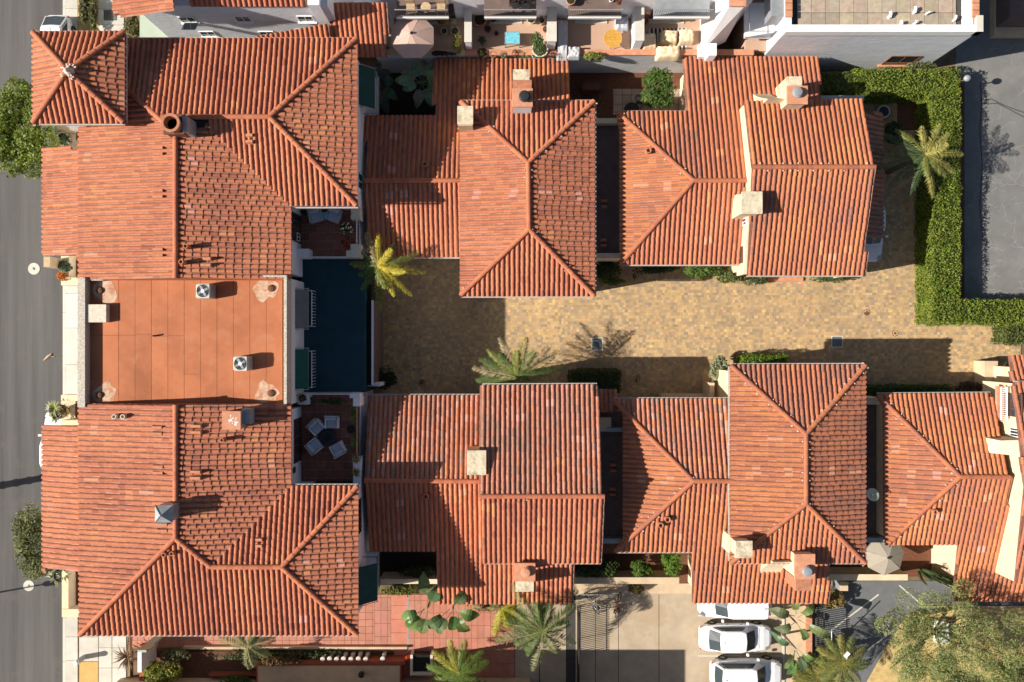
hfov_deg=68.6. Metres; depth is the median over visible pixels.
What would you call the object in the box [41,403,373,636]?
row house
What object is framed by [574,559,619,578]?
shrub
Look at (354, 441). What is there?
shrub
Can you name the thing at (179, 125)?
chimney
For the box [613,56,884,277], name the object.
gabled house
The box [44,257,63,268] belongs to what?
porch post
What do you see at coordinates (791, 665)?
banana plant
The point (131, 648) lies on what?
trellis
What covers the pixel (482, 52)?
plant pot
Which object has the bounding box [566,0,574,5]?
plant pot
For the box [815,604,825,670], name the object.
picket fence
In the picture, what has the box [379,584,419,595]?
shrub
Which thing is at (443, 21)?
shrub
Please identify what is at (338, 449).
armchair
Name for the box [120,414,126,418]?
vent pipe
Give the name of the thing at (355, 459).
plant pot
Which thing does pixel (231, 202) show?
row house
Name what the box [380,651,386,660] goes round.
urn
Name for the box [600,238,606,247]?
vent hood
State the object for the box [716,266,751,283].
shrub
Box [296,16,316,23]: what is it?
window
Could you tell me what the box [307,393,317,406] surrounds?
plant pot
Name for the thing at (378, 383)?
garden wall
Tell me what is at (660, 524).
vent pipe
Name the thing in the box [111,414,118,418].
vent pipe
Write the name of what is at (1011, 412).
window
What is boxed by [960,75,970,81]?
lamp post
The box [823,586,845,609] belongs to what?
shrub
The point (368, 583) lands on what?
awning
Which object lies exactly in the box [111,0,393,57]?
white house
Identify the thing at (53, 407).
dracaena
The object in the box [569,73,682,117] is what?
courtyard
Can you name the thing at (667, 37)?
furniture cover
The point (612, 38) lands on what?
round table
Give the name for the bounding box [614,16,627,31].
furniture cover
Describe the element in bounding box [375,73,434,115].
garden bed
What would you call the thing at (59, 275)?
shrub
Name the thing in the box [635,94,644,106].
chair
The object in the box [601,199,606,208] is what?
vent hood
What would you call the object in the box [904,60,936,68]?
shrub
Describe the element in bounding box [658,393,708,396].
garden wall
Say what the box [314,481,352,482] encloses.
window
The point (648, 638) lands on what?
parking court
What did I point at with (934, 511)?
vent pipe
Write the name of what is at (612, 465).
vent hood
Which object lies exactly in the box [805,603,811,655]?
kerb
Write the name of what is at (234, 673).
garden wall
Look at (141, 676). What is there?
garden wall
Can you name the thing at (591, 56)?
shrub
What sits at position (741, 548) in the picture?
chimney
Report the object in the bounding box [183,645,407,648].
garden wall
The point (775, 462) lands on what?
hipped house
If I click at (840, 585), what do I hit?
utility box
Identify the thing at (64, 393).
kerb
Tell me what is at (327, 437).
fire table
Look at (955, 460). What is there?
hipped house
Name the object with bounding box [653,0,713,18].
balcony
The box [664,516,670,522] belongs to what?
vent pipe
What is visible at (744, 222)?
window
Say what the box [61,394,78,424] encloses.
balcony
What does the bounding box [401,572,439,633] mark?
banana plant
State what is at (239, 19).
window
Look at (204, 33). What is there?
window
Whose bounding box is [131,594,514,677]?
passage
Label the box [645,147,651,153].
vent pipe
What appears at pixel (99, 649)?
pavement
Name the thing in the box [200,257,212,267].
vent hood
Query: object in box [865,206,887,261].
parked car
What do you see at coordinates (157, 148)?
vent hood
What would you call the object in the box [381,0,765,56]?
terrace house
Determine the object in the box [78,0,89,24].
shrub
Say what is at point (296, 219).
window
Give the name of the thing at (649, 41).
furniture cover
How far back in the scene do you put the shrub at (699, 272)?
48.34 m
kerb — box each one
[63,0,65,681]
[782,604,784,681]
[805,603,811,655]
[927,606,1023,606]
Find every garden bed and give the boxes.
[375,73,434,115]
[378,551,436,584]
[575,553,688,583]
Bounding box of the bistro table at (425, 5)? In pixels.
[421,2,430,14]
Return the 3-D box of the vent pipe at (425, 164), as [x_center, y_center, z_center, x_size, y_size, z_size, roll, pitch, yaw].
[-5.178,-10.537,44.910,0.326,0.500,0.326,0,90,0]
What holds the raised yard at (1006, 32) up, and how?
on the car park
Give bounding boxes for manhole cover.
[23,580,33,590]
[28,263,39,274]
[419,379,425,385]
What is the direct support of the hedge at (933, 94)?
on the ground at (945, 60)
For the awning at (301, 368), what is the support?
attached to the flat house at (192, 349)
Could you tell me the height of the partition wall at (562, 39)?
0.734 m
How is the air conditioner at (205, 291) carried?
on the flat house at (192, 349)
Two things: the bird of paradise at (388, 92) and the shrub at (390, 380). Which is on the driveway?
the shrub at (390, 380)
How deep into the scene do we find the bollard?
49.18 m
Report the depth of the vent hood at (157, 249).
40.88 m
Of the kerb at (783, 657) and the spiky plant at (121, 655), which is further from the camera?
the kerb at (783, 657)
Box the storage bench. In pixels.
[581,82,600,94]
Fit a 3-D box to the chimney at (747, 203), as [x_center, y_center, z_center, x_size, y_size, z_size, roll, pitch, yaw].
[13.632,-7.913,44.100,1.185,3.000,1.404,0,90,0]
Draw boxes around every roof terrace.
[292,390,372,484]
[297,207,370,260]
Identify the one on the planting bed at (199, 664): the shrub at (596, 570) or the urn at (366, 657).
the urn at (366, 657)
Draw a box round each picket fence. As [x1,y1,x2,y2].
[577,606,579,681]
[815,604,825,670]
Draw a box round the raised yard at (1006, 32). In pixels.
[990,0,1023,37]
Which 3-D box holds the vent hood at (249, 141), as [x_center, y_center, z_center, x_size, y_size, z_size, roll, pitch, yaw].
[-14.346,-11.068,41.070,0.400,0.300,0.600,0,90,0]
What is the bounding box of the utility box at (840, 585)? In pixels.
[832,580,847,590]
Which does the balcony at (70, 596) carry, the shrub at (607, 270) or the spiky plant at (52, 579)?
the spiky plant at (52, 579)
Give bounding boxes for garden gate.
[410,649,433,674]
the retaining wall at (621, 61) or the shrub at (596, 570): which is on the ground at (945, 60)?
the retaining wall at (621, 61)
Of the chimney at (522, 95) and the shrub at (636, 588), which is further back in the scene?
the shrub at (636, 588)
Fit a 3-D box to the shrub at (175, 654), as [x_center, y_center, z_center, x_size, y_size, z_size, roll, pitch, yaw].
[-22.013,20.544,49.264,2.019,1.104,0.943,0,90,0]
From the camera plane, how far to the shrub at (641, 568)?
48.61 m
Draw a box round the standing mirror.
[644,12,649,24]
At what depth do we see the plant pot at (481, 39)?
46.71 m
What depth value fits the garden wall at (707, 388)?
48.38 m
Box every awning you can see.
[295,288,308,329]
[295,348,308,389]
[358,561,377,606]
[359,63,375,110]
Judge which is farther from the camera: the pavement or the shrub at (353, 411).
the pavement
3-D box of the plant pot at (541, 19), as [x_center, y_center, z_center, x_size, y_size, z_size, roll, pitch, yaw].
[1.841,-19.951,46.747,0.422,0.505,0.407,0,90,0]
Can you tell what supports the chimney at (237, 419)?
on the row house at (105, 491)
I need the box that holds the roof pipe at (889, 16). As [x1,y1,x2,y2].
[887,11,892,18]
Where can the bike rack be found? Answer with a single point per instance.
(598, 594)
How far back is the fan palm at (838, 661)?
47.64 m
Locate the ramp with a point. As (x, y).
(88, 671)
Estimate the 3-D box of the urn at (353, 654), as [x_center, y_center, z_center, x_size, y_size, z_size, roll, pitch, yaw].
[-10.512,20.765,49.460,0.320,0.960,0.304,0,90,0]
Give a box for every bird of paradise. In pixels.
[372,61,397,114]
[395,60,433,108]
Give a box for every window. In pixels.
[177,16,199,24]
[198,31,219,36]
[233,16,254,23]
[258,31,273,34]
[292,211,301,230]
[292,225,301,243]
[294,417,301,463]
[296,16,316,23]
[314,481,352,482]
[358,171,362,191]
[358,498,361,533]
[449,4,455,18]
[739,246,742,263]
[742,217,746,225]
[881,56,921,64]
[1004,393,1022,417]
[1009,427,1017,437]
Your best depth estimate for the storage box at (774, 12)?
43.97 m
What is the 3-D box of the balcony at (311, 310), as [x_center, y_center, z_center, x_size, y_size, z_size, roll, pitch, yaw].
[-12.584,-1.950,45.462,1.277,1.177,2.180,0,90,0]
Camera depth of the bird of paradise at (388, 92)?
47.27 m
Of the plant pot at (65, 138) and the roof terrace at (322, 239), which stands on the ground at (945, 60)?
the roof terrace at (322, 239)
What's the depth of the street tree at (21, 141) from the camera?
45.02 m
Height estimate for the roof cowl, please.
0.470 m
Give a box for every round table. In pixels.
[604,29,621,47]
[624,102,638,109]
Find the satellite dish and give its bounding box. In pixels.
[865,488,878,503]
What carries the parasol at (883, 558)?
on the courtyard at (915, 558)
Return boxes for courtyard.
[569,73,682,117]
[829,544,930,576]
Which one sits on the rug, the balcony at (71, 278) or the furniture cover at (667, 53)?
the furniture cover at (667, 53)
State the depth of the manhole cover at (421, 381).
49.98 m
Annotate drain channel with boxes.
[407,597,408,652]
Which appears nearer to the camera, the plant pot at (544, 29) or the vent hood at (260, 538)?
the vent hood at (260, 538)
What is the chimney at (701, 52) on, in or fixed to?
on the terrace house at (586, 33)
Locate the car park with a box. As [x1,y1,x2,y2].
[956,0,1023,299]
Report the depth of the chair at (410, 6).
43.96 m
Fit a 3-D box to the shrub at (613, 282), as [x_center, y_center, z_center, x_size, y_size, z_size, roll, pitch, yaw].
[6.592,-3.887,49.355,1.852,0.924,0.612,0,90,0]
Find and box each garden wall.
[139,643,146,680]
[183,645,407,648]
[209,671,255,675]
[368,381,385,385]
[374,300,382,382]
[380,572,436,583]
[574,570,678,583]
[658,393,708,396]
[702,381,713,396]
[828,567,907,579]
[974,361,997,391]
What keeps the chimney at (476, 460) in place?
on the gabled house at (543, 500)
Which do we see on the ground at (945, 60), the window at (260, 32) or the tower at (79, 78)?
the tower at (79, 78)
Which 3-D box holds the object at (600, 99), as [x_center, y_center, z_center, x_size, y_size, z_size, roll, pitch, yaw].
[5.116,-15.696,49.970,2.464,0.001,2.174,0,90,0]
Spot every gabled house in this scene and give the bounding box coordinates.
[364,383,622,604]
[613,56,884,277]
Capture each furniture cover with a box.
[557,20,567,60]
[567,47,579,59]
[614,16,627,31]
[641,33,655,48]
[655,46,679,60]
[659,30,677,45]
[677,29,693,45]
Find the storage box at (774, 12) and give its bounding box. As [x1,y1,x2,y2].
[765,0,783,24]
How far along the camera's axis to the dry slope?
49.95 m
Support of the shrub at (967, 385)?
on the driveway
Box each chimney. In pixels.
[161,113,195,137]
[222,408,254,429]
[457,106,472,130]
[467,446,485,474]
[512,69,532,113]
[515,562,534,591]
[697,45,706,58]
[722,530,752,557]
[732,191,762,218]
[753,76,807,109]
[760,551,814,590]
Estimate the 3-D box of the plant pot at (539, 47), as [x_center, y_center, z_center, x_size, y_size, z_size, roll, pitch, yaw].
[1.705,-18.149,46.307,1.128,1.386,1.668,0,90,0]
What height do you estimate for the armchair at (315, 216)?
0.800 m
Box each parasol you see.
[391,19,433,57]
[865,540,903,574]
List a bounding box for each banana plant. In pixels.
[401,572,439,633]
[426,591,479,633]
[768,603,829,640]
[770,630,814,674]
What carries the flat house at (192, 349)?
on the ground at (945, 60)
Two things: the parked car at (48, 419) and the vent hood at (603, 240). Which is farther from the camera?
the parked car at (48, 419)
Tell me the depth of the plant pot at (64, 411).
46.40 m
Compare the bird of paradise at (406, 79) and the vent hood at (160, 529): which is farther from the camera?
the bird of paradise at (406, 79)
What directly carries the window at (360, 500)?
in the row house at (105, 491)
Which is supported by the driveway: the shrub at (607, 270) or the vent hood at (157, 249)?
the shrub at (607, 270)
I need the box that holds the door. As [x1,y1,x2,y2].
[832,580,839,590]
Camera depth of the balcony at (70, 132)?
47.20 m
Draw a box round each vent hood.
[152,146,163,155]
[152,189,163,198]
[152,248,163,256]
[152,425,162,435]
[152,464,163,474]
[157,523,167,531]
[190,424,202,433]
[190,469,201,479]
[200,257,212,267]
[246,133,253,144]
[255,536,262,547]
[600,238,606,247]
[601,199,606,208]
[609,463,615,471]
[609,487,615,495]
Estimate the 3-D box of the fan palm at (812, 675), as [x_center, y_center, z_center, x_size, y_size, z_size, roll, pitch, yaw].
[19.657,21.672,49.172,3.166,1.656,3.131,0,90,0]
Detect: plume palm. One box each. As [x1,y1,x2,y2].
[218,636,275,669]
[495,583,576,670]
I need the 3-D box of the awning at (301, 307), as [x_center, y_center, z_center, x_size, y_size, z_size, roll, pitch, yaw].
[-12.479,-1.900,44.170,0.907,0.980,2.480,0,90,0]
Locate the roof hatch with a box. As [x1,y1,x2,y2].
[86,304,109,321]
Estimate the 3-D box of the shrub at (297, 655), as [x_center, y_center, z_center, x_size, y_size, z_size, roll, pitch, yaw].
[-15.501,20.705,49.447,9.094,0.959,0.733,0,90,0]
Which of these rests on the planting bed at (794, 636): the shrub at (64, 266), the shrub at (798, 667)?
the shrub at (798, 667)
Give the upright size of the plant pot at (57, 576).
0.712 m
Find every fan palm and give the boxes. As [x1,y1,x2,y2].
[792,652,839,681]
[813,634,868,681]
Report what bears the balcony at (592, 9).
attached to the terrace house at (586, 33)
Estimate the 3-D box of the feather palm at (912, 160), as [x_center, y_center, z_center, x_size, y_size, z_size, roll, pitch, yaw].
[24.842,-11.328,47.426,4.966,5.148,4.519,39,90,0]
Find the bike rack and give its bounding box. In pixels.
[581,594,616,594]
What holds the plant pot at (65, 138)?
on the balcony at (70, 132)
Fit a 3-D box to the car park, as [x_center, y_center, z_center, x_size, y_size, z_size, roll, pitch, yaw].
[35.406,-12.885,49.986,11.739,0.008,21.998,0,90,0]
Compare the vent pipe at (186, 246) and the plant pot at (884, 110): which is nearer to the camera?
the vent pipe at (186, 246)
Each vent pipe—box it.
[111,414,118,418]
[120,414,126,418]
[178,259,187,264]
[183,244,191,249]
[422,161,427,167]
[423,493,428,499]
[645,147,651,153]
[657,521,663,527]
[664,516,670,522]
[931,508,937,513]
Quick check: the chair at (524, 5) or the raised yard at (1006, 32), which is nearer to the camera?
the chair at (524, 5)
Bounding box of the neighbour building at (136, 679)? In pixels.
[117,677,529,681]
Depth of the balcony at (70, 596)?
46.41 m
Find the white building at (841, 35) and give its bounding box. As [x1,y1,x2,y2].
[762,0,982,70]
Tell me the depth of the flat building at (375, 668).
49.01 m
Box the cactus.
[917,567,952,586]
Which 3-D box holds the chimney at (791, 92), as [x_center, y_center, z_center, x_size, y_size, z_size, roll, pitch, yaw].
[15.910,-14.740,44.943,2.233,4.715,2.422,0,90,0]
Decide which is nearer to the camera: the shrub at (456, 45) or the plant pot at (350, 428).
the plant pot at (350, 428)
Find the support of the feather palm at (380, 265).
on the driveway
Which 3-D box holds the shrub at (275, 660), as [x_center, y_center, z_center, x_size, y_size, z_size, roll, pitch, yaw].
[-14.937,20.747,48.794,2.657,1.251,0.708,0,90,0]
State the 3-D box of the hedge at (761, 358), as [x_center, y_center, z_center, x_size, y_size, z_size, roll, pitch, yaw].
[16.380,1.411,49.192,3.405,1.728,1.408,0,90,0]
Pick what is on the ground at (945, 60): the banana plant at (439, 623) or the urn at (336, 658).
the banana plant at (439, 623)
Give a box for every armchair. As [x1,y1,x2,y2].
[304,436,324,455]
[305,417,324,435]
[306,209,324,223]
[324,415,339,428]
[325,209,343,223]
[329,440,347,458]
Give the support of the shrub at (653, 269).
on the driveway
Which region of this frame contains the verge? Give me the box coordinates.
[78,0,97,30]
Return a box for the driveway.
[373,101,1020,396]
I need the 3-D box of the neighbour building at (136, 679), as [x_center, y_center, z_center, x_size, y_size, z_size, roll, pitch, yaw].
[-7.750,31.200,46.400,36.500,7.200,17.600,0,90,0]
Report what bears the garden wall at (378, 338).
on the driveway
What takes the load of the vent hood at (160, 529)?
on the row house at (105, 491)
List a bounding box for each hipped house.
[363,58,619,297]
[610,363,883,603]
[875,355,1023,601]
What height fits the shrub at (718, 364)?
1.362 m
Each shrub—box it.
[55,271,67,280]
[58,260,72,272]
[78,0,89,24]
[86,0,98,30]
[123,16,139,36]
[143,660,182,681]
[160,648,191,661]
[207,650,345,660]
[218,675,252,681]
[261,656,301,666]
[315,397,346,404]
[349,405,358,422]
[350,435,358,448]
[376,365,397,389]
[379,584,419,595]
[398,563,436,576]
[432,50,455,56]
[435,17,451,24]
[452,33,461,53]
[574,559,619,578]
[583,51,605,61]
[596,262,621,280]
[599,277,625,285]
[628,584,643,593]
[630,560,652,576]
[632,266,680,274]
[661,553,683,576]
[682,266,724,278]
[708,355,727,381]
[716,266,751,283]
[742,275,768,285]
[792,657,811,681]
[809,275,850,282]
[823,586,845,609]
[884,120,905,144]
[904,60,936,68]
[954,381,982,391]
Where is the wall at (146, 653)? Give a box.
[138,636,163,671]
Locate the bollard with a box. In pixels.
[73,655,86,665]
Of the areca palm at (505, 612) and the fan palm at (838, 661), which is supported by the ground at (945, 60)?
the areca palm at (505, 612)
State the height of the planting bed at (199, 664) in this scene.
0.160 m
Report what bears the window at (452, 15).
in the terrace house at (586, 33)
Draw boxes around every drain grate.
[591,338,602,350]
[831,336,842,347]
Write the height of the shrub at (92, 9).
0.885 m
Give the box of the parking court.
[515,594,782,681]
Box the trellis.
[127,636,132,661]
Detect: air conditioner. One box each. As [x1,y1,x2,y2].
[196,284,215,298]
[233,356,252,370]
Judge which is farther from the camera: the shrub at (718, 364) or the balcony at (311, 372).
the shrub at (718, 364)
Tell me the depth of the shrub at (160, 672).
48.58 m
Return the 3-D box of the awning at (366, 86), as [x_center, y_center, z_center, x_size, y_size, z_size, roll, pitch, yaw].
[-8.642,-15.084,44.620,0.945,1.080,2.552,0,90,0]
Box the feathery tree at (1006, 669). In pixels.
[874,578,1023,681]
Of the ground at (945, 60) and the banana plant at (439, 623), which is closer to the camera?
the banana plant at (439, 623)
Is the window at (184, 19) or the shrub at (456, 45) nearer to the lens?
the window at (184, 19)
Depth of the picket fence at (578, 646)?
48.90 m
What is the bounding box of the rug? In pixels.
[649,28,686,48]
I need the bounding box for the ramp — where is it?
[79,662,97,681]
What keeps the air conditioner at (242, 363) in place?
on the flat house at (192, 349)
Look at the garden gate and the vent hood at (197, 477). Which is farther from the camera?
the garden gate
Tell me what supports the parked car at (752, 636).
on the parking court
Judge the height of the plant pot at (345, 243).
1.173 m
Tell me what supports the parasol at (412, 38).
on the terrace house at (586, 33)
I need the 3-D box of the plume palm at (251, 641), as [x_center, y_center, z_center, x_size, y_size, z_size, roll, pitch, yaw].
[-16.644,18.937,48.374,3.289,3.252,2.835,43,90,0]
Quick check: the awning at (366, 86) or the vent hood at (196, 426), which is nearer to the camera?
the vent hood at (196, 426)
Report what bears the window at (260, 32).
in the white house at (368, 23)
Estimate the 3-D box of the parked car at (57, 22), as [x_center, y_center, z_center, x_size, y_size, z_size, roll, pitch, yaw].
[-29.858,-19.128,49.227,2.200,1.555,4.500,0,90,0]
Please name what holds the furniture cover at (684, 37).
on the rug
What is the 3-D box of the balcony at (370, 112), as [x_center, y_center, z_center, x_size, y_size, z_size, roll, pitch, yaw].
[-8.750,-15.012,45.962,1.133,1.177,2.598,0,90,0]
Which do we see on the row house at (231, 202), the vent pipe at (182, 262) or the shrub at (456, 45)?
the vent pipe at (182, 262)
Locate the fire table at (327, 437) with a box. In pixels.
[319,429,335,445]
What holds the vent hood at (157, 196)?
on the row house at (231, 202)
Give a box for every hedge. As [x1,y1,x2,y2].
[567,366,621,392]
[734,352,789,364]
[820,70,855,94]
[849,66,1023,326]
[865,383,955,396]
[990,322,1023,346]
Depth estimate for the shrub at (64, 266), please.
45.87 m
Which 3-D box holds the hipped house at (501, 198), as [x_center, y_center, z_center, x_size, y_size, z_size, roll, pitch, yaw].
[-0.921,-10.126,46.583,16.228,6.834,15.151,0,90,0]
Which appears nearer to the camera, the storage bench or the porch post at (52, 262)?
the porch post at (52, 262)
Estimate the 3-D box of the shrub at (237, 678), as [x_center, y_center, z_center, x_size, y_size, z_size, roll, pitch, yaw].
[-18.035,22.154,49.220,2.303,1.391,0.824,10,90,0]
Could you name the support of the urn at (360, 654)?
on the planting bed at (199, 664)
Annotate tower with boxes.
[30,29,127,131]
[700,0,745,61]
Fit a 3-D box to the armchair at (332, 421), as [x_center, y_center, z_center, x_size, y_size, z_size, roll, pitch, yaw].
[-10.810,4.844,45.100,0.800,0.800,0.800,0,90,0]
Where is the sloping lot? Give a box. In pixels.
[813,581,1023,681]
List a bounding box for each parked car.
[38,413,60,469]
[40,15,75,30]
[697,603,770,622]
[699,620,770,656]
[709,655,781,681]
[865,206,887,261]
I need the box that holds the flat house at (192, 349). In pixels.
[77,275,303,406]
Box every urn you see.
[334,652,341,661]
[341,651,347,660]
[349,652,355,661]
[356,651,362,660]
[363,652,369,661]
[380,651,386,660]
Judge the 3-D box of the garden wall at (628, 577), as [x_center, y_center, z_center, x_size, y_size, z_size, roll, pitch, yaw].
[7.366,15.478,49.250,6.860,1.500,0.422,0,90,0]
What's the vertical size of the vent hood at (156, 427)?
0.300 m
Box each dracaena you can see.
[45,400,61,416]
[49,413,59,422]
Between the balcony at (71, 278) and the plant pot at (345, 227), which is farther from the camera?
the balcony at (71, 278)
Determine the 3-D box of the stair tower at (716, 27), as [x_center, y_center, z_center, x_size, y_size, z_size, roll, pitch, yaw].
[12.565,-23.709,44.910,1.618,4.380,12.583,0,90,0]
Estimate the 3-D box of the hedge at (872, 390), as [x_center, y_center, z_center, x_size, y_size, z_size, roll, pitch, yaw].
[25.948,3.307,49.398,6.070,1.312,1.149,0,90,0]
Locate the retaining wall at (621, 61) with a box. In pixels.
[377,49,753,72]
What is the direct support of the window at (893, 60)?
in the white building at (841, 35)
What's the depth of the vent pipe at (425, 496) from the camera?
44.71 m
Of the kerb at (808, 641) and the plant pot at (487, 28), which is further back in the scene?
the kerb at (808, 641)
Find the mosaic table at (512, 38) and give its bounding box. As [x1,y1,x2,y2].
[505,32,519,47]
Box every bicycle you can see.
[584,592,599,613]
[613,592,620,617]
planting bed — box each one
[147,651,393,677]
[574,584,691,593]
[785,603,804,681]
[897,82,964,298]
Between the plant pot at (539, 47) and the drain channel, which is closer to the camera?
the plant pot at (539, 47)
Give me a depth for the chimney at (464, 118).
43.00 m
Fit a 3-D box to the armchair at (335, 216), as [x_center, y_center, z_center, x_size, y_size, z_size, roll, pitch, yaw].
[-10.696,-7.565,45.100,0.820,0.800,0.820,20,90,0]
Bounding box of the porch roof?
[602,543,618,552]
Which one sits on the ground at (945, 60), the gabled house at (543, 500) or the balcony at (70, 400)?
the gabled house at (543, 500)
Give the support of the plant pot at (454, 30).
on the terrace house at (586, 33)
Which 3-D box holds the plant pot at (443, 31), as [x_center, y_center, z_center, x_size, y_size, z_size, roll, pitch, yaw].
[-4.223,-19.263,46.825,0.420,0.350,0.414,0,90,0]
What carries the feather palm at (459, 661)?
on the passage
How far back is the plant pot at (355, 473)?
44.45 m
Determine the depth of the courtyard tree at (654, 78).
46.33 m
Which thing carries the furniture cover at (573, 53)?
on the terrace house at (586, 33)
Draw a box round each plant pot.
[53,569,71,582]
[54,404,72,418]
[57,132,72,145]
[297,393,306,402]
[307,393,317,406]
[340,222,352,233]
[340,238,350,249]
[347,425,354,432]
[351,455,361,464]
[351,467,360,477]
[441,28,446,34]
[451,25,458,35]
[473,15,486,26]
[476,36,485,44]
[476,47,487,57]
[484,25,490,32]
[527,19,535,23]
[531,31,548,56]
[538,16,544,23]
[542,25,546,32]
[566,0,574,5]
[876,105,889,117]
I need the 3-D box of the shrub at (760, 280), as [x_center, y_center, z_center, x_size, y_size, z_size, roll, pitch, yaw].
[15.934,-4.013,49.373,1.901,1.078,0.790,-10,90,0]
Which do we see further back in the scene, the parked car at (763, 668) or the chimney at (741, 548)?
the parked car at (763, 668)
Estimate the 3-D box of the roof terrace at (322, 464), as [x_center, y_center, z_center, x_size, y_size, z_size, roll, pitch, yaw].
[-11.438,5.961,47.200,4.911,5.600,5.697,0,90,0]
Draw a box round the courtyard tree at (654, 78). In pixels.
[640,67,676,107]
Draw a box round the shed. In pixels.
[996,0,1023,26]
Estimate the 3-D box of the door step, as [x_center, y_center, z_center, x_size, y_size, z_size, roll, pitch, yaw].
[18.123,-4.332,49.910,2.397,0.180,0.693,0,90,0]
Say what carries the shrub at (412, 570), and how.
on the garden bed at (393, 561)
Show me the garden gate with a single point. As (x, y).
(419, 660)
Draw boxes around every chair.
[405,0,415,14]
[436,0,445,14]
[509,0,520,13]
[518,0,530,10]
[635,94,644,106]
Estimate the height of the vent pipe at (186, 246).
0.600 m
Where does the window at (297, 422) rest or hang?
in the row house at (105, 491)
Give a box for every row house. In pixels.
[41,36,366,280]
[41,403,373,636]
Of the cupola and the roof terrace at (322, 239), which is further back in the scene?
the roof terrace at (322, 239)
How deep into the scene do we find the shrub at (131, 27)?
49.12 m
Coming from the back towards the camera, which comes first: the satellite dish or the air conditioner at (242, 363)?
the satellite dish
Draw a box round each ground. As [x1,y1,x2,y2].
[131,16,1023,681]
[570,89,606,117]
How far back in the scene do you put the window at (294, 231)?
44.35 m
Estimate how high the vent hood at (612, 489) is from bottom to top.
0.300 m
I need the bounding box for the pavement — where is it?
[63,0,130,681]
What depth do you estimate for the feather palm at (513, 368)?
45.92 m
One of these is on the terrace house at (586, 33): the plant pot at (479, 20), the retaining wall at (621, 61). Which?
the plant pot at (479, 20)
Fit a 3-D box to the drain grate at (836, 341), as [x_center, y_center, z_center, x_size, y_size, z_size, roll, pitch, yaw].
[21.638,0.043,50.034,0.783,0.132,0.783,0,90,0]
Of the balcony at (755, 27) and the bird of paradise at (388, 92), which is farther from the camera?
the bird of paradise at (388, 92)
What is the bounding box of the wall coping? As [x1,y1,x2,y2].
[371,300,373,384]
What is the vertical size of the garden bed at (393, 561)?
0.001 m
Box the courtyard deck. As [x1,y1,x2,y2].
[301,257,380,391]
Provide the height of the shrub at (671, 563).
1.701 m
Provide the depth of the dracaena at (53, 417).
46.59 m
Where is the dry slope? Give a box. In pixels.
[867,607,1023,681]
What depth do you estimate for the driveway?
49.98 m
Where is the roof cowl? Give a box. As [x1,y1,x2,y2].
[358,671,364,677]
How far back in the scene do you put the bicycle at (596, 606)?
49.51 m
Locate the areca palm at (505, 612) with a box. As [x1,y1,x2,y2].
[467,604,523,636]
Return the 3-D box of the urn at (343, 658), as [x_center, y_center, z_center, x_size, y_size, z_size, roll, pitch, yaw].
[-10.995,20.736,49.460,0.320,0.960,0.304,0,90,0]
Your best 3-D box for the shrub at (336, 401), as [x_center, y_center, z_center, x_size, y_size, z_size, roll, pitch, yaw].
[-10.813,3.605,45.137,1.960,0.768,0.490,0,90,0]
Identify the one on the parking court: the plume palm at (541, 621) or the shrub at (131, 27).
the plume palm at (541, 621)
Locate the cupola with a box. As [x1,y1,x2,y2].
[155,502,179,522]
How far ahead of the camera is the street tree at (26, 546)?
45.24 m
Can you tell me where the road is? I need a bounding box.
[0,0,62,681]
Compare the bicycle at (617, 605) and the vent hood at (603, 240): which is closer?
the vent hood at (603, 240)
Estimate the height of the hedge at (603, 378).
1.750 m
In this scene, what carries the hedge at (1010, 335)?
on the ground at (945, 60)
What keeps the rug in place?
on the terrace house at (586, 33)
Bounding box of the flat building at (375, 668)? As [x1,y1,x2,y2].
[256,655,405,681]
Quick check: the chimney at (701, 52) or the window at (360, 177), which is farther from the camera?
the chimney at (701, 52)
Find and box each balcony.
[55,126,78,147]
[61,256,78,285]
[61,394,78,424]
[62,570,79,616]
[309,290,315,326]
[309,351,315,387]
[363,71,378,115]
[366,552,379,589]
[394,0,448,18]
[484,0,536,18]
[568,0,623,18]
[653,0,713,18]
[744,3,775,38]
[995,386,1007,421]
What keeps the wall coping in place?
on the garden wall at (378, 338)
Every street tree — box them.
[0,76,61,179]
[11,502,52,580]
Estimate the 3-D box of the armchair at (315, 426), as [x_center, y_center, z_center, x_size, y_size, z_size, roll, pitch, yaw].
[-11.778,5.139,45.100,0.800,0.800,0.800,-43,90,0]
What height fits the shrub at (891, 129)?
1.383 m
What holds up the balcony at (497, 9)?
attached to the terrace house at (586, 33)
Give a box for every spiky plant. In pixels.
[45,569,61,585]
[111,645,137,669]
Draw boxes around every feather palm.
[349,231,425,310]
[426,639,489,681]
[472,336,563,384]
[872,123,963,198]
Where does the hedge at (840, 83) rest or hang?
on the ground at (945, 60)
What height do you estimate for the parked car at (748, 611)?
1.725 m
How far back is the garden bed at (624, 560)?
49.99 m
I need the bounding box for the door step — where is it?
[766,275,802,280]
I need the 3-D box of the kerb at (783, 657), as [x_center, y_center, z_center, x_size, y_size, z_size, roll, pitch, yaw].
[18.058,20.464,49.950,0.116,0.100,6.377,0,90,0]

